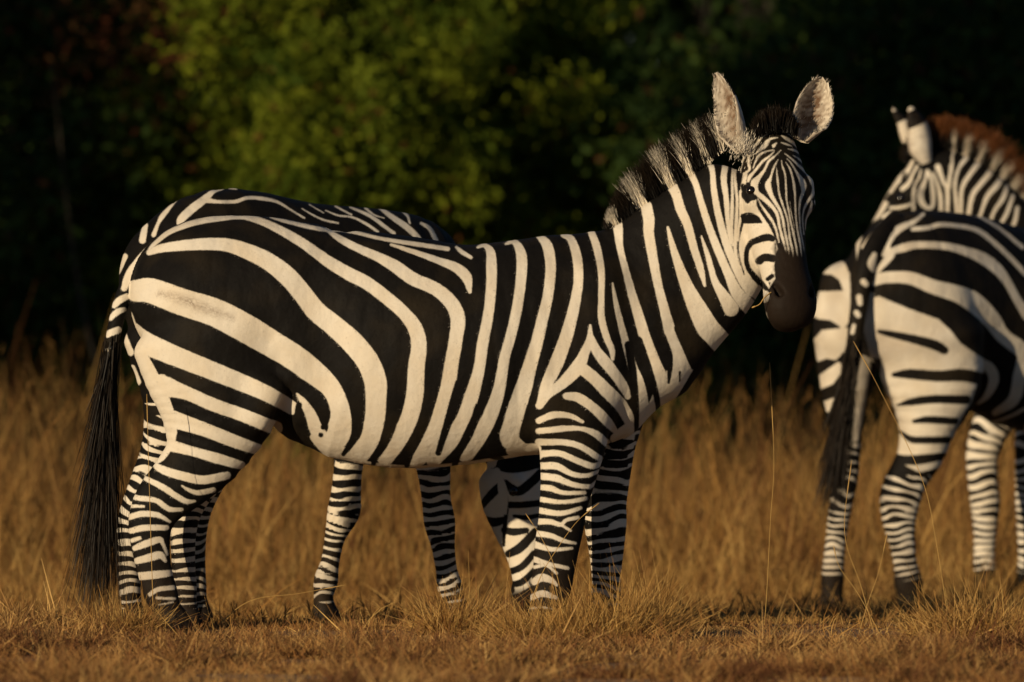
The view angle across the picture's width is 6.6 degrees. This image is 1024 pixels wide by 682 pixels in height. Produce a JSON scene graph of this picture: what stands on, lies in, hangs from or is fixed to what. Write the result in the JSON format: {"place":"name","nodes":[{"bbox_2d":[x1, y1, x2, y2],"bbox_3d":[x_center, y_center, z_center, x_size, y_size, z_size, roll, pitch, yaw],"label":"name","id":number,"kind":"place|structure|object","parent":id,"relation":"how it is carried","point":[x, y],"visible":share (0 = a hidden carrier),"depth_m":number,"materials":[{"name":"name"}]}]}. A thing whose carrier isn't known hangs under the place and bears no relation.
{"place":"outdoors","nodes":[
{"label":"outdoors","id":0,"kind":"place"},
{"bbox_2d":[0,413,1023,681],"bbox_3d":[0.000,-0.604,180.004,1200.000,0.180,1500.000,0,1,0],"label":"ground","id":1,"kind":"structure","parent":0,"point":[741,633],"depth_m":28.68,"materials":[{"name":"brown plant"}]},
{"bbox_2d":[0,1,205,341],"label":"tree","id":2,"kind":"object","parent":1,"relation":"on","point":[34,190],"visible":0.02,"depth_m":52.81,"materials":[{"name":"green plant"}]},
{"bbox_2d":[56,575,200,635],"bbox_3d":[-1.286,0.941,29.596,0.435,0.320,0.414,-1,1,-40],"label":"grass tuft","id":3,"kind":"object","parent":1,"relation":"on","point":[131,623],"visible":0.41,"depth_m":29.57,"materials":[{"name":"brown plant"}]},
{"bbox_2d":[0,0,258,462],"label":"tree","id":4,"kind":"object","parent":1,"relation":"on","point":[154,28],"visible":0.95,"depth_m":46.99,"materials":[{"name":"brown plant"}]},
{"bbox_2d":[0,0,282,480],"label":"bush","id":5,"kind":"object","parent":1,"relation":"on","point":[44,311],"visible":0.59,"depth_m":47.78,"materials":[{"name":"green plant"}]},
{"bbox_2d":[147,402,153,619],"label":"grass stalk","id":6,"kind":"object","parent":1,"relation":"on","point":[150,514],"depth_m":29.61,"materials":[{"name":"brown plant"}]},
{"bbox_2d":[215,585,343,628],"bbox_3d":[-0.805,0.919,30.112,0.480,0.182,0.003,0,1,0],"label":"grass stalk","id":7,"kind":"object","parent":1,"relation":"on","point":[276,595],"depth_m":30.11,"materials":[{"name":"brown plant"}]},
{"bbox_2d":[117,188,540,621],"bbox_3d":[-0.624,0.249,30.933,1.630,1.562,0.574,0,1,-19],"label":"zebra","id":8,"kind":"object","parent":1,"relation":"on","point":[509,488],"visible":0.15,"depth_m":30.89,"materials":[{"name":"multicoloured"}]},
{"bbox_2d":[32,0,651,491],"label":"bush","id":9,"kind":"object","parent":1,"relation":"on","point":[390,108],"visible":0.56,"depth_m":47.20,"materials":[{"name":"green plant"}]},
{"bbox_2d":[0,0,684,481],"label":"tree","id":10,"kind":"object","parent":1,"relation":"on","point":[644,20],"depth_m":53.44,"materials":[{"name":"green plant"}]},
{"bbox_2d":[361,553,510,635],"bbox_3d":[-0.230,0.882,29.713,0.561,0.367,0.455,0,1,0],"label":"grass tuft","id":11,"kind":"object","parent":1,"relation":"on","point":[444,616],"visible":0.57,"depth_m":29.67,"materials":[{"name":"brown plant"}]},
{"bbox_2d":[54,72,833,631],"bbox_3d":[-0.232,0.059,29.989,2.647,1.944,0.636,0,1,0],"label":"zebra","id":12,"kind":"object","parent":1,"relation":"on","point":[574,362],"visible":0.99,"depth_m":29.81,"materials":[{"name":"multicoloured"}]},
{"bbox_2d":[0,0,1014,464],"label":"wood","id":13,"kind":"object","parent":1,"relation":"on","point":[682,14],"depth_m":60.12,"materials":[{"name":"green plant"}]},
{"bbox_2d":[0,281,1023,602],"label":"tall grass","id":14,"kind":"structure","parent":1,"relation":"on","point":[38,497],"depth_m":39.17,"materials":[{"name":"brown plant"}]},
{"bbox_2d":[0,510,1023,641],"bbox_3d":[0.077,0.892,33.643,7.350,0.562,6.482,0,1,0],"label":"grass","id":15,"kind":"structure","parent":1,"relation":"on","point":[771,606],"depth_m":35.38,"materials":[{"name":"brown plant"}]},
{"bbox_2d":[526,514,565,611],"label":"grass stalk","id":16,"kind":"object","parent":1,"relation":"on","point":[551,558],"depth_m":29.61,"materials":[{"name":"brown plant"}]},
{"bbox_2d":[333,0,779,480],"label":"bush","id":17,"kind":"object","parent":1,"relation":"on","point":[536,102],"visible":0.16,"depth_m":48.59,"materials":[{"name":"green plant"}]},
{"bbox_2d":[525,503,598,621],"bbox_3d":[0.162,0.756,29.590,0.258,0.431,0.004,0,1,0],"label":"grass stalk","id":18,"kind":"object","parent":1,"relation":"on","point":[556,549],"depth_m":29.59,"materials":[{"name":"brown plant"}]},
{"bbox_2d":[447,557,707,641],"bbox_3d":[0.224,0.912,29.340,0.802,0.443,0.752,0,1,35],"label":"grass tuft","id":19,"kind":"object","parent":1,"relation":"on","point":[560,619],"visible":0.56,"depth_m":29.27,"materials":[{"name":"brown plant"}]},
{"bbox_2d":[540,543,728,638],"bbox_3d":[0.409,0.911,29.433,0.639,0.488,0.653,0,1,0],"label":"grass tuft","id":20,"kind":"object","parent":1,"relation":"on","point":[640,609],"visible":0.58,"depth_m":29.42,"materials":[{"name":"brown plant"}]},
{"bbox_2d":[336,0,1021,476],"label":"tree","id":21,"kind":"object","parent":1,"relation":"on","point":[698,8],"depth_m":52.62,"materials":[{"name":"green plant"}]},
{"bbox_2d":[536,0,993,493],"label":"bush","id":22,"kind":"object","parent":1,"relation":"on","point":[754,330],"visible":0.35,"depth_m":47.67,"materials":[{"name":"green plant"}]},
{"bbox_2d":[764,362,773,624],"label":"grass stalk","id":23,"kind":"object","parent":1,"relation":"on","point":[772,492],"depth_m":30.31,"materials":[{"name":"brown plant"}]},
{"bbox_2d":[834,548,879,632],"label":"grass stalk","id":24,"kind":"object","parent":1,"relation":"on","point":[855,589],"depth_m":29.56,"materials":[{"name":"brown plant"}]},
{"bbox_2d":[844,460,872,626],"bbox_3d":[1.166,0.725,29.511,0.112,0.653,0.058,0,1,27],"label":"grass stalk","id":25,"kind":"object","parent":1,"relation":"on","point":[846,543],"depth_m":29.51,"materials":[{"name":"brown plant"}]},
{"bbox_2d":[857,535,886,637],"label":"grass stalk","id":26,"kind":"object","parent":1,"relation":"on","point":[875,582],"depth_m":29.53,"materials":[{"name":"brown plant"}]},
{"bbox_2d":[853,341,948,618],"bbox_3d":[1.325,0.480,30.244,0.339,0.960,0.030,0,1,17],"label":"grass stalk","id":27,"kind":"object","parent":1,"relation":"on","point":[918,470],"depth_m":30.21,"materials":[{"name":"brown plant"}]},
{"bbox_2d":[794,0,1023,483],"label":"bush","id":28,"kind":"object","parent":1,"relation":"on","point":[995,49],"visible":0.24,"depth_m":47.94,"materials":[{"name":"green plant"}]},
{"bbox_2d":[796,210,1023,610],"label":"zebra","id":29,"kind":"object","parent":1,"relation":"on","point":[923,310],"visible":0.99,"depth_m":34.73,"materials":[{"name":"multicoloured"}]},
{"bbox_2d":[819,8,1023,438],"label":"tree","id":30,"kind":"object","parent":1,"relation":"on","point":[1012,137],"depth_m":53.31,"materials":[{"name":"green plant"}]},
{"bbox_2d":[848,106,1023,598],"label":"zebra","id":31,"kind":"object","parent":1,"relation":"on","point":[958,166],"visible":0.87,"depth_m":36.07,"materials":[{"name":"multicoloured"}]},
{"bbox_2d":[864,555,1023,638],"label":"grass tuft","id":32,"kind":"object","parent":1,"relation":"on","point":[968,621],"visible":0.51,"depth_m":29.51,"materials":[{"name":"brown plant"}]}
]}

